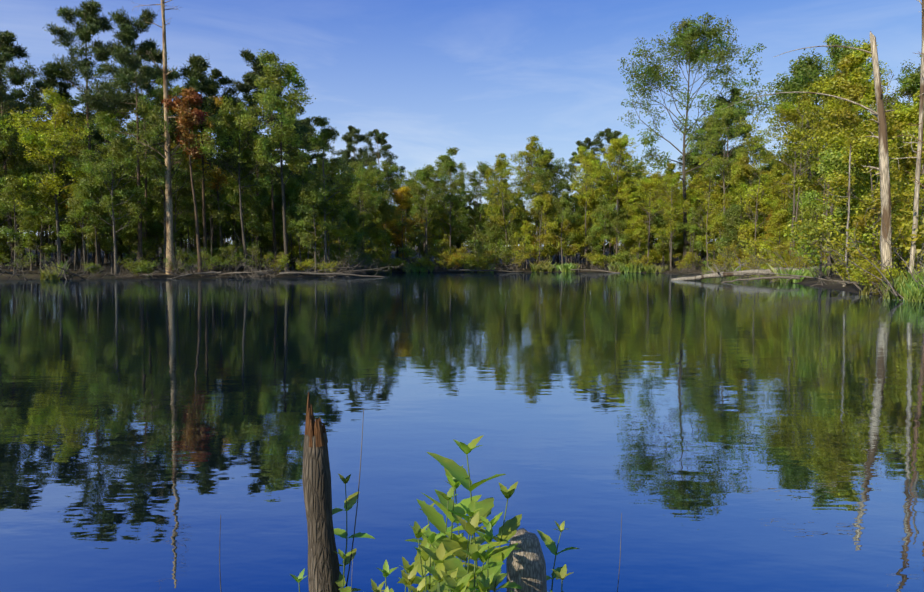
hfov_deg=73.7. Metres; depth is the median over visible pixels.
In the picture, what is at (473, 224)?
tree
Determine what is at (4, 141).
deciduous tree
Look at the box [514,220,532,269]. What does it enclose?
tree
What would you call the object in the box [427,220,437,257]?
tree
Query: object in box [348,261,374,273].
branch brush
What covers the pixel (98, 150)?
pine tree
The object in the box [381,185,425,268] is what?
tree
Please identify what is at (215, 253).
shrub
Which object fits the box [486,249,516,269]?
shrub
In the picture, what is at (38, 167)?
deciduous tree
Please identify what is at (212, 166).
pine tree
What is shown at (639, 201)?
tree
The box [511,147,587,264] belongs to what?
deciduous tree
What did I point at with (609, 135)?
pine tree
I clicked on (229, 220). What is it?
tree
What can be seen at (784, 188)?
deciduous tree
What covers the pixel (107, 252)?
tree
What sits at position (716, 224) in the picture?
tree
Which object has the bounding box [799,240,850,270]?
shrub
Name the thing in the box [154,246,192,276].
shrub
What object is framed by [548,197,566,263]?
tree
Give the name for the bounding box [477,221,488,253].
tree
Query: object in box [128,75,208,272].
deciduous tree
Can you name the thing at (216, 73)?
pine tree
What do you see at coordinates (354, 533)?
dry twigs
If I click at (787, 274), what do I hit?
fallen tree
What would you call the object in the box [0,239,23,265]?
shrub
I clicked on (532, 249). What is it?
shrub
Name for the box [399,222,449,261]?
shrub
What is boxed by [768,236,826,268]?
shrub
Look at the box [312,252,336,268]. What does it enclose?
shrub
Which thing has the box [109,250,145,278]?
branch brush
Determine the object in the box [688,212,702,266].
dead tree
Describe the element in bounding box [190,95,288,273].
deciduous tree
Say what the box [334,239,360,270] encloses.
shrub
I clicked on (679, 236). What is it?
tree
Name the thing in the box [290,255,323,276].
branch brush
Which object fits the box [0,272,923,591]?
pond water
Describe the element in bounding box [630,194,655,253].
tree
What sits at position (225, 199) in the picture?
deciduous tree
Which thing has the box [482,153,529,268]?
deciduous tree
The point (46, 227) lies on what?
tree
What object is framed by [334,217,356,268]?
tree
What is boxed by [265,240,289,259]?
shrub
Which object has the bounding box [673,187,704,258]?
tree
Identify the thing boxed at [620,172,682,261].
deciduous tree
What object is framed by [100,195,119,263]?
tree
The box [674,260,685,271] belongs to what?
shrub
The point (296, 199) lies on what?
tree
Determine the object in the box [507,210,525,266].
tree
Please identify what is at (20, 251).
shrub
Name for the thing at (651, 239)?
tree
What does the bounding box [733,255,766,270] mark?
shrub
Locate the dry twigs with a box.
[219,408,621,591]
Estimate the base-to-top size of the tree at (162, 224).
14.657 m
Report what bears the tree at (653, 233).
on the ground at (35, 274)
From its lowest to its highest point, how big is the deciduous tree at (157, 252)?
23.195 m
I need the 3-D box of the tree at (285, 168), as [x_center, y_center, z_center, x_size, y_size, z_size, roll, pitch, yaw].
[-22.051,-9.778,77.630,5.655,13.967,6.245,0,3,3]
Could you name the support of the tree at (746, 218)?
on the ground at (35, 274)
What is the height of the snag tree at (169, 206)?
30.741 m
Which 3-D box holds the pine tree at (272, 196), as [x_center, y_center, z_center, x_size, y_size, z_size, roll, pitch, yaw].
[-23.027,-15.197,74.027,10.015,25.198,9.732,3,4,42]
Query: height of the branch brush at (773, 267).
4.196 m
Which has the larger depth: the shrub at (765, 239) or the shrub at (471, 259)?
the shrub at (471, 259)
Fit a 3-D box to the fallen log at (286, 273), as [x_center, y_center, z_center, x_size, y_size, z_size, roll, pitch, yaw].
[-12.294,-2.665,59.770,10.456,1.922,1.086,0,3,-9]
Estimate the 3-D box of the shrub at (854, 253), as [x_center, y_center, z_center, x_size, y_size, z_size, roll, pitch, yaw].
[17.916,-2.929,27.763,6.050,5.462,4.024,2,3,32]
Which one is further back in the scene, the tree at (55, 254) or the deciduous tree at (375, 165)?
the deciduous tree at (375, 165)
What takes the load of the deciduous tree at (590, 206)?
on the ground at (35, 274)
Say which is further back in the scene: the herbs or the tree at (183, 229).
the tree at (183, 229)
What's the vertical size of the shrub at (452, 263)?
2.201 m
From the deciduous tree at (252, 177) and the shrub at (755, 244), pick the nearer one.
the shrub at (755, 244)
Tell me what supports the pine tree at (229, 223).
on the ground at (35, 274)
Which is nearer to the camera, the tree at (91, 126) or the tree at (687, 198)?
the tree at (91, 126)
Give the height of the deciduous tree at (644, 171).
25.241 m
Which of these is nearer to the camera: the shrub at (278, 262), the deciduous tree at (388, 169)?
the shrub at (278, 262)
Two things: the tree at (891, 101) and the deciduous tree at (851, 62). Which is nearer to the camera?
the tree at (891, 101)
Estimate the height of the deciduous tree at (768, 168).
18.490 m
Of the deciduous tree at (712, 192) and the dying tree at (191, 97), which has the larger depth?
the deciduous tree at (712, 192)
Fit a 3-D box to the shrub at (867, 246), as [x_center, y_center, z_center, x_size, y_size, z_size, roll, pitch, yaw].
[27.770,-3.991,41.972,4.424,5.979,6.653,2,3,31]
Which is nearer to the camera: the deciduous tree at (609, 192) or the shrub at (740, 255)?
the shrub at (740, 255)
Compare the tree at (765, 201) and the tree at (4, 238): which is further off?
the tree at (4, 238)
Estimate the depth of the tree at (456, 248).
149.56 m
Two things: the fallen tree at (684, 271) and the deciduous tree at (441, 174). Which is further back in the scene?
the deciduous tree at (441, 174)
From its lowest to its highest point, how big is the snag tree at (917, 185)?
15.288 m
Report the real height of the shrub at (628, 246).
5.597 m
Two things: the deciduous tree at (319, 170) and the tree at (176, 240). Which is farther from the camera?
the tree at (176, 240)
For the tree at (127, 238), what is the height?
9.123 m
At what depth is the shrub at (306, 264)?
62.56 m
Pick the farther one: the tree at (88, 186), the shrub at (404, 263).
the shrub at (404, 263)
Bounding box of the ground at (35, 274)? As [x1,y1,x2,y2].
[0,241,923,302]
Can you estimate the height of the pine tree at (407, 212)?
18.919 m
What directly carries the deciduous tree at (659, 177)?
on the ground at (35, 274)
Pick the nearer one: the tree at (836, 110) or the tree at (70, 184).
the tree at (836, 110)
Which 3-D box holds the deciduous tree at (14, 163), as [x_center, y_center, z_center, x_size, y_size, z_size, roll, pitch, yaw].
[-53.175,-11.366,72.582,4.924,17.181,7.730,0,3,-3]
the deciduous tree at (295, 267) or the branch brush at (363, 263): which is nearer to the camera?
the branch brush at (363, 263)
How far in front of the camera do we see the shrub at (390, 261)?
99.06 m
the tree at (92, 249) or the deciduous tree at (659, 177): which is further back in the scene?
the deciduous tree at (659, 177)
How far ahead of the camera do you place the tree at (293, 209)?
67.14 m
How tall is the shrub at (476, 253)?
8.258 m
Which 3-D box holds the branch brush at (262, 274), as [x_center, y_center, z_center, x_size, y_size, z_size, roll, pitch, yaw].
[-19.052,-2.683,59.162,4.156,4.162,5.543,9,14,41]
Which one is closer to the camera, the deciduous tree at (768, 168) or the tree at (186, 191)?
the tree at (186, 191)
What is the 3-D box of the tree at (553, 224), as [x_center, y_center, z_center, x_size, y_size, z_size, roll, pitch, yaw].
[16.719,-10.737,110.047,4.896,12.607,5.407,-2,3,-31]
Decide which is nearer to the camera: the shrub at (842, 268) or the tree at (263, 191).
the shrub at (842, 268)
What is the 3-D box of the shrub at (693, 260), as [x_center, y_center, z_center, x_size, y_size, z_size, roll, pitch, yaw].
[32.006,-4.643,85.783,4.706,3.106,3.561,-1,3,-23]
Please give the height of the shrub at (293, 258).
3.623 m
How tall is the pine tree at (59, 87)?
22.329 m
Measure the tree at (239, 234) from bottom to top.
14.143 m
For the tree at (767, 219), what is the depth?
80.82 m
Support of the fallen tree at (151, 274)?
on the ground at (35, 274)
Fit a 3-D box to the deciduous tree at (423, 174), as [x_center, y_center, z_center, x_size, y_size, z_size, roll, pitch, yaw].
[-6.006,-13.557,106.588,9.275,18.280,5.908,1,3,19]
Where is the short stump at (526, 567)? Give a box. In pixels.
[506,528,546,591]
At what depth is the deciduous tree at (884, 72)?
83.79 m
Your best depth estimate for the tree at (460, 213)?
143.17 m
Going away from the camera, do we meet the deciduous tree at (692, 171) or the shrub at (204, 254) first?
the shrub at (204, 254)
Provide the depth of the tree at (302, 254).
76.07 m
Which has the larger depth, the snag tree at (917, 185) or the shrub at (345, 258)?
the shrub at (345, 258)
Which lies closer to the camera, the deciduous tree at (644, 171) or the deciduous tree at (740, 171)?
the deciduous tree at (740, 171)
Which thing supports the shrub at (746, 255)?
on the ground at (35, 274)
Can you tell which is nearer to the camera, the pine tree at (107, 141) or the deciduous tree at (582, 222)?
the pine tree at (107, 141)
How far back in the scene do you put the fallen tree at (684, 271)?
72.83 m
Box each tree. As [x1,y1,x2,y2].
[0,30,70,270]
[0,69,11,116]
[0,78,108,266]
[0,86,92,264]
[0,110,33,163]
[0,110,42,272]
[0,134,44,269]
[0,147,36,245]
[0,165,48,270]
[0,172,13,244]
[0,175,42,273]
[1,0,154,268]
[1,166,55,265]
[6,89,62,264]
[7,173,69,271]
[11,119,75,264]
[15,149,86,269]
[22,160,56,259]
[31,149,62,266]
[39,256,78,277]
[44,212,68,263]
[51,120,122,265]
[52,163,79,254]
[53,176,103,270]
[57,189,107,273]
[61,92,157,271]
[62,183,107,270]
[63,139,119,265]
[65,111,110,263]
[65,162,112,273]
[66,128,147,273]
[71,6,200,266]
[79,207,105,262]
[81,60,197,260]
[83,212,90,273]
[83,217,85,259]
[85,144,129,201]
[88,182,127,272]
[92,112,131,263]
[95,202,122,262]
[98,228,129,261]
[99,163,132,265]
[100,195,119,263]
[108,188,149,268]
[117,118,172,188]
[118,188,151,259]
[126,123,173,266]
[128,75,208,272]
[129,185,163,261]
[131,0,188,274]
[131,146,206,237]
[131,208,162,251]
[139,265,162,278]
[143,160,215,268]
[146,54,246,271]
[149,174,185,246]
[151,212,191,252]
[154,168,195,268]
[161,86,208,271]
[170,96,259,270]
[171,68,266,268]
[172,163,223,269]
[173,181,206,269]
[186,146,271,271]
[187,150,220,195]
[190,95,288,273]
[200,162,236,237]
[201,187,235,265]
[206,196,230,268]
[206,215,215,269]
[206,217,226,250]
[212,149,253,262]
[213,173,252,268]
[217,148,279,270]
[218,260,280,279]
[219,186,238,243]
[221,48,301,270]
[223,172,261,240]
[231,210,250,245]
[232,173,269,248]
[235,186,268,255]
[237,49,315,271]
[246,67,310,270]
[247,183,295,257]
[248,207,276,269]
[254,192,277,267]
[259,193,289,261]
[262,173,300,269]
[263,137,327,265]
[264,136,287,262]
[264,162,299,244]
[273,117,338,183]
[282,204,311,271]
[283,115,361,271]
[284,121,330,259]
[284,160,309,269]
[286,222,314,254]
[288,187,336,261]
[289,173,336,272]
[294,224,311,258]
[297,157,355,212]
[301,259,368,274]
[306,209,322,269]
[308,191,347,261]
[316,158,336,200]
[316,189,355,269]
[326,125,377,241]
[331,202,362,250]
[333,258,402,272]
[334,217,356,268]
[339,161,396,253]
[341,174,389,242]
[341,209,368,249]
[343,179,382,253]
[350,129,405,257]
[353,160,415,256]
[357,161,399,262]
[361,220,379,253]
[365,218,389,257]
[369,199,411,259]
[372,212,396,259]
[377,175,407,220]
[377,224,395,253]
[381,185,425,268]
[390,217,403,258]
[394,164,463,258]
[396,179,421,262]
[397,216,415,256]
[404,165,451,257]
[407,183,435,245]
[408,223,431,256]
[413,205,444,260]
[416,206,455,265]
[424,147,468,253]
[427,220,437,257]
[431,155,466,265]
[431,204,454,263]
[440,228,460,252]
[441,214,465,266]
[449,180,472,250]
[452,161,500,255]
[452,200,469,255]
[453,201,471,253]
[461,201,486,251]
[463,206,488,268]
[469,185,480,235]
[470,203,493,260]
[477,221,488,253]
[481,189,510,212]
[481,205,508,266]
[481,212,505,268]
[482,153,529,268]
[486,181,520,264]
[486,212,505,267]
[499,188,532,266]
[500,256,527,269]
[507,135,558,262]
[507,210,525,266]
[507,217,535,262]
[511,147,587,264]
[512,207,541,264]
[513,192,525,207]
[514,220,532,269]
[519,166,560,262]
[520,181,558,261]
[525,212,543,260]
[527,149,570,263]
[538,208,559,263]
[539,200,566,264]
[548,190,582,269]
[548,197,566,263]
[552,221,568,261]
[557,217,587,262]
[558,194,581,263]
[560,137,612,257]
[562,209,587,262]
[562,216,579,261]
[567,225,583,263]
[570,145,607,268]
[574,186,597,266]
[576,128,641,265]
[577,172,612,266]
[577,180,598,258]
[577,188,604,266]
[583,205,612,264]
[583,227,602,268]
[587,218,605,266]
[590,197,627,269]
[595,134,639,255]
[597,164,629,257]
[598,166,648,245]
[598,215,609,256]
[600,208,630,252]
[605,194,620,254]
[605,195,626,254]
[608,184,650,254]
[617,12,770,269]
[618,182,652,246]
[619,228,638,253]
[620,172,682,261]
[629,228,647,257]
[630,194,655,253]
[630,215,650,254]
[632,208,668,248]
[633,162,651,179]
[636,211,654,263]
[639,170,682,264]
[646,162,693,270]
[651,215,678,265]
[653,170,687,265]
[655,206,688,255]
[657,194,690,267]
[659,270,712,274]
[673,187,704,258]
[674,147,712,262]
[674,206,705,270]
[676,128,731,259]
[680,144,727,266]
[682,103,762,236]
[685,86,765,171]
[685,225,707,256]
[686,169,713,260]
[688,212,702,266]
[696,204,724,262]
[697,182,716,263]
[697,198,713,260]
[699,257,861,288]
[702,176,743,251]
[703,178,745,253]
[707,145,754,209]
[708,215,738,248]
[715,225,741,254]
[719,152,760,223]
[721,31,896,293]
[721,203,745,247]
[734,183,775,252]
[735,88,852,261]
[736,39,867,243]
[737,179,762,241]
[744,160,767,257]
[744,212,761,247]
[745,161,774,184]
[746,164,805,239]
[754,148,779,171]
[761,226,785,255]
[764,203,786,246]
[764,209,800,257]
[766,147,817,214]
[767,170,802,224]
[773,188,803,249]
[777,76,877,276]
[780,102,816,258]
[786,92,878,262]
[787,194,817,263]
[788,178,844,242]
[793,186,838,245]
[797,144,878,261]
[798,196,819,248]
[799,40,901,258]
[802,195,852,249]
[806,156,832,277]
[811,156,890,269]
[815,33,889,250]
[820,62,891,130]
[822,143,860,286]
[823,108,913,260]
[851,156,913,230]
[859,101,918,214]
[860,187,901,265]
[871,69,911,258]
[871,71,919,268]
[888,0,923,279]
[888,126,923,223]
[896,56,920,98]
[896,81,923,154]
[896,129,917,270]
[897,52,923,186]
[900,165,921,232]
[920,164,923,269]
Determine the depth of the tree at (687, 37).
94.81 m
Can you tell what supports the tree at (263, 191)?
on the ground at (35, 274)
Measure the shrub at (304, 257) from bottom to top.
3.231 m
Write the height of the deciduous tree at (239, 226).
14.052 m
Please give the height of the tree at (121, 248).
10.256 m
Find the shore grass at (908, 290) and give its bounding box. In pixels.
[38,259,923,302]
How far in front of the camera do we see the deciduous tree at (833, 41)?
65.11 m
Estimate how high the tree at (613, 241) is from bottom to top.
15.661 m
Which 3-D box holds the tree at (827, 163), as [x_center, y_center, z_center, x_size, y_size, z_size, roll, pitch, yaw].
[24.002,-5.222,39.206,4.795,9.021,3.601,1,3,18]
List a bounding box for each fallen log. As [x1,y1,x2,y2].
[169,261,221,278]
[279,264,383,276]
[448,264,518,271]
[571,262,619,272]
[671,258,816,280]
[721,260,799,282]
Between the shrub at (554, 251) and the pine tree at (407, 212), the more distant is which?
the pine tree at (407, 212)
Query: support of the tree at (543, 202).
on the ground at (35, 274)
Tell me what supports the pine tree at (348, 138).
on the ground at (35, 274)
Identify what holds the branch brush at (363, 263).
on the ground at (35, 274)
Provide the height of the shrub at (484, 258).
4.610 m
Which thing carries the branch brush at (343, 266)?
on the ground at (35, 274)
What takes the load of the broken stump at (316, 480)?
on the ground at (35, 274)
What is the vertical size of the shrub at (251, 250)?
3.538 m
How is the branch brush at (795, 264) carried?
on the ground at (35, 274)
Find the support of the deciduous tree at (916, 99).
on the ground at (35, 274)
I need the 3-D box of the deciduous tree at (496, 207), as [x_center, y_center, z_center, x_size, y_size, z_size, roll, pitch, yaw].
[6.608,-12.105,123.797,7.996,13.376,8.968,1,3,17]
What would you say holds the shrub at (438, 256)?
on the ground at (35, 274)
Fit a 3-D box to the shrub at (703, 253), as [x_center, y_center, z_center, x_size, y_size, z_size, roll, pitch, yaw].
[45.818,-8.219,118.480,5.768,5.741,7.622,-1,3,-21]
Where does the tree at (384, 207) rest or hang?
on the ground at (35, 274)
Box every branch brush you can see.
[0,256,26,277]
[1,245,45,279]
[37,248,78,277]
[43,253,108,279]
[76,265,108,279]
[102,262,134,278]
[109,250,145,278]
[153,235,208,275]
[156,263,183,278]
[172,258,215,278]
[200,261,231,277]
[201,236,260,277]
[236,256,283,275]
[246,250,287,277]
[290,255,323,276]
[308,240,350,276]
[322,255,358,275]
[327,247,376,273]
[335,242,357,275]
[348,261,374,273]
[350,251,374,273]
[423,259,448,271]
[498,261,523,270]
[623,249,644,272]
[684,253,710,273]
[707,242,739,272]
[709,248,733,272]
[728,239,765,276]
[729,244,783,277]
[741,239,837,280]
[770,252,813,281]
[793,248,836,285]
[803,245,923,289]
[810,208,923,300]
[911,215,923,274]
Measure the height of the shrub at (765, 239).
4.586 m
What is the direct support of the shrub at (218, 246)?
on the ground at (35, 274)
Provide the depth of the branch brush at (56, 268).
51.64 m
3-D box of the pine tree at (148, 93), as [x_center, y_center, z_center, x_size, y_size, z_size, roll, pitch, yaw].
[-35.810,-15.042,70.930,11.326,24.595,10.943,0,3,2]
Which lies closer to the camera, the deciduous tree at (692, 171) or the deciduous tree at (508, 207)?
the deciduous tree at (692, 171)
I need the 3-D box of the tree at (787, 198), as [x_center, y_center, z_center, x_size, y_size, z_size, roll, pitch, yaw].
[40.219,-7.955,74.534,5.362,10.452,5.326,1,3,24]
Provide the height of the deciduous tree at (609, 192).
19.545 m
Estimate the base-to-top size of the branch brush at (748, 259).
5.462 m
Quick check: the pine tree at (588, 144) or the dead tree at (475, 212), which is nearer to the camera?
the dead tree at (475, 212)
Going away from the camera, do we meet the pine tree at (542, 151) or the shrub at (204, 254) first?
the shrub at (204, 254)
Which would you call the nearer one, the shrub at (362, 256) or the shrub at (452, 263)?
the shrub at (362, 256)
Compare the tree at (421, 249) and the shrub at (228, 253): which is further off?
the tree at (421, 249)
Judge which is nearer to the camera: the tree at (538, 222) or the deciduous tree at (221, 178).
the deciduous tree at (221, 178)
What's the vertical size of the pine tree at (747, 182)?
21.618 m
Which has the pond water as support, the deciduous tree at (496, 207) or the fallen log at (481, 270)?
the fallen log at (481, 270)
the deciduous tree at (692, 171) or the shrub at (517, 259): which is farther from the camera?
the deciduous tree at (692, 171)
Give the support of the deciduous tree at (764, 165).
on the ground at (35, 274)
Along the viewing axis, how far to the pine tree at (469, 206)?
146.55 m
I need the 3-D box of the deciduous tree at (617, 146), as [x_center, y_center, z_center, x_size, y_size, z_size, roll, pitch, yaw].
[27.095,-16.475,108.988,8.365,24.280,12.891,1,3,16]
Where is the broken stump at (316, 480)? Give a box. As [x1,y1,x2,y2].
[302,392,340,591]
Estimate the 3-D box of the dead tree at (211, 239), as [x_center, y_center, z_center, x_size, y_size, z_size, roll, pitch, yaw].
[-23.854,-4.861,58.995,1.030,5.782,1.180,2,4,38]
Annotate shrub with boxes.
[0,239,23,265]
[1,243,25,267]
[2,241,50,274]
[81,262,102,276]
[114,256,157,277]
[123,235,176,264]
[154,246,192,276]
[174,247,208,271]
[190,247,229,276]
[201,239,251,268]
[202,245,247,271]
[215,241,243,274]
[223,237,248,266]
[239,240,286,274]
[264,253,290,272]
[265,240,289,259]
[289,251,302,269]
[293,248,318,270]
[295,258,315,274]
[298,234,339,260]
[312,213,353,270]
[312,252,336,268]
[316,261,341,272]
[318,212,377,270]
[318,239,359,269]
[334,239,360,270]
[334,252,356,268]
[341,257,364,267]
[359,253,372,269]
[362,232,396,261]
[371,261,383,270]
[380,255,403,270]
[392,257,406,269]
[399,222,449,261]
[410,255,432,266]
[430,233,454,268]
[436,249,461,270]
[437,252,464,269]
[445,259,455,269]
[448,250,477,268]
[449,243,473,271]
[464,225,499,262]
[464,260,479,267]
[473,245,497,264]
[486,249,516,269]
[492,227,528,269]
[508,240,531,270]
[516,226,556,263]
[533,222,566,262]
[580,251,609,269]
[605,250,630,264]
[612,249,642,264]
[625,242,655,260]
[625,255,654,266]
[644,245,679,266]
[673,252,701,270]
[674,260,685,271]
[682,240,716,263]
[695,218,758,259]
[703,252,720,265]
[705,256,735,268]
[713,244,744,263]
[715,240,741,265]
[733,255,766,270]
[734,248,766,261]
[738,235,785,267]
[741,249,760,264]
[743,261,767,269]
[754,234,795,261]
[761,252,802,268]
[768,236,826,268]
[782,171,923,287]
[784,213,905,279]
[788,257,817,269]
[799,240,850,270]
[803,242,863,274]
[826,256,880,280]
[839,203,904,263]
[845,221,919,270]
[846,257,906,294]
[846,262,881,288]
[850,213,919,273]
[899,204,923,271]
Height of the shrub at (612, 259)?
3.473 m
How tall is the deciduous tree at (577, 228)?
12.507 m
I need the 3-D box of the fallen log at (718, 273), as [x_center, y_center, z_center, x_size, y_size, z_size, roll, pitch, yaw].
[21.070,-2.028,46.623,10.248,2.023,2.027,1,3,25]
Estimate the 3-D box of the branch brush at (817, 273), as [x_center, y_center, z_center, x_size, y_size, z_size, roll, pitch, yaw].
[20.886,-1.262,35.564,3.467,4.028,2.130,1,3,16]
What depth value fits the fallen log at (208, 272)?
55.43 m
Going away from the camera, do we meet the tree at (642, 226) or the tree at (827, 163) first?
the tree at (827, 163)
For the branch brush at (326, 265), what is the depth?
62.92 m
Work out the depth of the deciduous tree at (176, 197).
67.26 m
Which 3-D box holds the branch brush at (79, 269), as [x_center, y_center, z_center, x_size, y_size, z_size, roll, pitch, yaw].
[-33.072,-2.227,51.954,4.736,2.861,4.680,-2,8,-9]
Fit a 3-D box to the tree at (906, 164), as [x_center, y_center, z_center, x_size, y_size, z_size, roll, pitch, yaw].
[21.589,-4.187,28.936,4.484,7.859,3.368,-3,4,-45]
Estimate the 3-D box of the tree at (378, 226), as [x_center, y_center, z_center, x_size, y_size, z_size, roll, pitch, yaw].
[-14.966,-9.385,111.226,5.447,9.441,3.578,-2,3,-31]
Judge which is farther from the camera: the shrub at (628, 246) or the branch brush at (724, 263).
the shrub at (628, 246)
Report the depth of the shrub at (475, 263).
104.55 m
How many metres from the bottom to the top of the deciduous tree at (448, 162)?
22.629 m
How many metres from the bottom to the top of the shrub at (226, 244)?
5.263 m
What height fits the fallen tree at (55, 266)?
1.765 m
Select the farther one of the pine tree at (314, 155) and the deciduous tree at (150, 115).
the pine tree at (314, 155)
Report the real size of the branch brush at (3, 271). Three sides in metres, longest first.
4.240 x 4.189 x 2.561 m
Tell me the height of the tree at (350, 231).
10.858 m
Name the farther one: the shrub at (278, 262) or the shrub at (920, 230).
the shrub at (278, 262)
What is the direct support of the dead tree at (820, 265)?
on the ground at (35, 274)
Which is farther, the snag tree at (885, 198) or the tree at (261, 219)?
the tree at (261, 219)
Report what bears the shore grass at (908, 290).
on the ground at (35, 274)
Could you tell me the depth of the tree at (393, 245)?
110.65 m
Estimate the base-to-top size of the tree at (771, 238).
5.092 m
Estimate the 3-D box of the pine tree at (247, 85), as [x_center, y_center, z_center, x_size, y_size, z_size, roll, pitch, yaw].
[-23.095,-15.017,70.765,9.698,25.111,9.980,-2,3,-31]
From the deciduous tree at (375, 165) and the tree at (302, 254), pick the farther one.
the deciduous tree at (375, 165)
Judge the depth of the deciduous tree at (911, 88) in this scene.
64.21 m
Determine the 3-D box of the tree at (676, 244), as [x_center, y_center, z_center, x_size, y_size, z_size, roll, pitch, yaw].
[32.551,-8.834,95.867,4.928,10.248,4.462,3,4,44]
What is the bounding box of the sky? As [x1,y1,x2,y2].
[0,0,921,245]
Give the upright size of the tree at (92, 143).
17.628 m
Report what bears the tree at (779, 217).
on the ground at (35, 274)
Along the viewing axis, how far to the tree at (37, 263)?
86.41 m
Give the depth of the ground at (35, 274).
71.38 m
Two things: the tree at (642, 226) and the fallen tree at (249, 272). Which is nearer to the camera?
the fallen tree at (249, 272)
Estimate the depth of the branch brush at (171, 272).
54.91 m
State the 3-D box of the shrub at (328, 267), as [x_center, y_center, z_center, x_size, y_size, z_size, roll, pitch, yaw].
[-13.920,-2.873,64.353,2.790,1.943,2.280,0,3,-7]
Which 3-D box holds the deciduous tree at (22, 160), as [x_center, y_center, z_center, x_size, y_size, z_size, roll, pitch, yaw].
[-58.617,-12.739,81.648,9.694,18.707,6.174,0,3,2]
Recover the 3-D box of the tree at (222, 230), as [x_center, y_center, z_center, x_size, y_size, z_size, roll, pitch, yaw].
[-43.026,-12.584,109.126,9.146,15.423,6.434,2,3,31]
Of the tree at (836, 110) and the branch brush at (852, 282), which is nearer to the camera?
the branch brush at (852, 282)
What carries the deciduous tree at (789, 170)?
on the ground at (35, 274)
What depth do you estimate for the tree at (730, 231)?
78.06 m
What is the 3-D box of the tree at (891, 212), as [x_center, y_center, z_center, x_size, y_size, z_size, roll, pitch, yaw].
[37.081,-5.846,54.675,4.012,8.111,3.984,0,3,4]
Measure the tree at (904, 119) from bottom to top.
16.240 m
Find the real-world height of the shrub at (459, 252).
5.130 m
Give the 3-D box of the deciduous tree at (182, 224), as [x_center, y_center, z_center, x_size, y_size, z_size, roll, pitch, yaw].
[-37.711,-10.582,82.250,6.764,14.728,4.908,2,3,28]
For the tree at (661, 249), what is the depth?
101.21 m
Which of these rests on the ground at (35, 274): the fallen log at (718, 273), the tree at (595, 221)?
the tree at (595, 221)
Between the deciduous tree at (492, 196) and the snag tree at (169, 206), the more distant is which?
the deciduous tree at (492, 196)
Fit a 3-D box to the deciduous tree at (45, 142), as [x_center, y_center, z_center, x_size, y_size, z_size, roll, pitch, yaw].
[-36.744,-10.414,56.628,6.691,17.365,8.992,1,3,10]
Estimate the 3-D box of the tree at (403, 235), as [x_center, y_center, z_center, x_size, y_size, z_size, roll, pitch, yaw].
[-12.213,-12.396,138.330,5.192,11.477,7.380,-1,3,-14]
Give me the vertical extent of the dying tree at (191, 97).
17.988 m
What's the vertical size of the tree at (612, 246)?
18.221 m
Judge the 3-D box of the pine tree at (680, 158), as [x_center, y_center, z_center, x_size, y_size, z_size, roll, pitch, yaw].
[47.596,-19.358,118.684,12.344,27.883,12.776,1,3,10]
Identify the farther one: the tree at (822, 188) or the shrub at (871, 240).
the tree at (822, 188)
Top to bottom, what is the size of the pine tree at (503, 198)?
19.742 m
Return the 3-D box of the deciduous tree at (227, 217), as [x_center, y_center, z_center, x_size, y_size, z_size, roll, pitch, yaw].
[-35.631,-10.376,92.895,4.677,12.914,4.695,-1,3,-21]
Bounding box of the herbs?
[290,435,578,591]
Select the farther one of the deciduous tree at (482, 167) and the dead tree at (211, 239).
the deciduous tree at (482, 167)
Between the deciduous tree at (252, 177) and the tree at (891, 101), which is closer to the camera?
the tree at (891, 101)
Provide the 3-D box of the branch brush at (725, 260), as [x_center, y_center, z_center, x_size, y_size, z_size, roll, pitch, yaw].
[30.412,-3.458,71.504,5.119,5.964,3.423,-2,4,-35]
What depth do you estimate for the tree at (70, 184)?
78.88 m
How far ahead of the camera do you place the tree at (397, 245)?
138.38 m
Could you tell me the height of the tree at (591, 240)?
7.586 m
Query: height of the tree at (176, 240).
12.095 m
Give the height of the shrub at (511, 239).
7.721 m
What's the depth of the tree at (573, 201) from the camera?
139.74 m
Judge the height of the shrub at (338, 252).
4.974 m
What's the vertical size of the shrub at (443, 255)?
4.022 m
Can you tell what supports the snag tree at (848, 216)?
on the ground at (35, 274)
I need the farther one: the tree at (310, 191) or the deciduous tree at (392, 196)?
the deciduous tree at (392, 196)
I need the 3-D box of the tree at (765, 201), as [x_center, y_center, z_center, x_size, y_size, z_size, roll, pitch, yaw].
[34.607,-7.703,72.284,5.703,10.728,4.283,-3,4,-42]
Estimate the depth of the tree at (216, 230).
80.54 m
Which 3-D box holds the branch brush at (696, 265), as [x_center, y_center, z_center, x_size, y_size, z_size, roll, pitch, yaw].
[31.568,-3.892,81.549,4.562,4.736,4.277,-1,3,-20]
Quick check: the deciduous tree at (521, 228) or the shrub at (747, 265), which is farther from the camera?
the deciduous tree at (521, 228)
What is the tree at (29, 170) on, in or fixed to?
on the ground at (35, 274)
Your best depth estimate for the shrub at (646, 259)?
93.70 m
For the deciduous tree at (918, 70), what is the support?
on the ground at (35, 274)
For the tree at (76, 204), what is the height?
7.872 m
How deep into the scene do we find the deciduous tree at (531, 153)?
113.99 m
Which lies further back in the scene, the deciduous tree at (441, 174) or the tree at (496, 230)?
the deciduous tree at (441, 174)
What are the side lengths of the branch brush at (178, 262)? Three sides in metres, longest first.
7.099 x 5.330 x 5.323 m
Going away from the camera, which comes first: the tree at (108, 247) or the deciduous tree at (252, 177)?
the deciduous tree at (252, 177)
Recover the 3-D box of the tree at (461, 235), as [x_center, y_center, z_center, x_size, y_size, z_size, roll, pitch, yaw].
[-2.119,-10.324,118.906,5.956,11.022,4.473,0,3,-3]
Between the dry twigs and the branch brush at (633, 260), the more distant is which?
the branch brush at (633, 260)
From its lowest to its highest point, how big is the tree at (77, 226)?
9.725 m
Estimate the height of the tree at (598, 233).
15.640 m
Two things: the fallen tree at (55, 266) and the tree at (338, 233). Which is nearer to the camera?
the fallen tree at (55, 266)
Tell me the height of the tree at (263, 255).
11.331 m

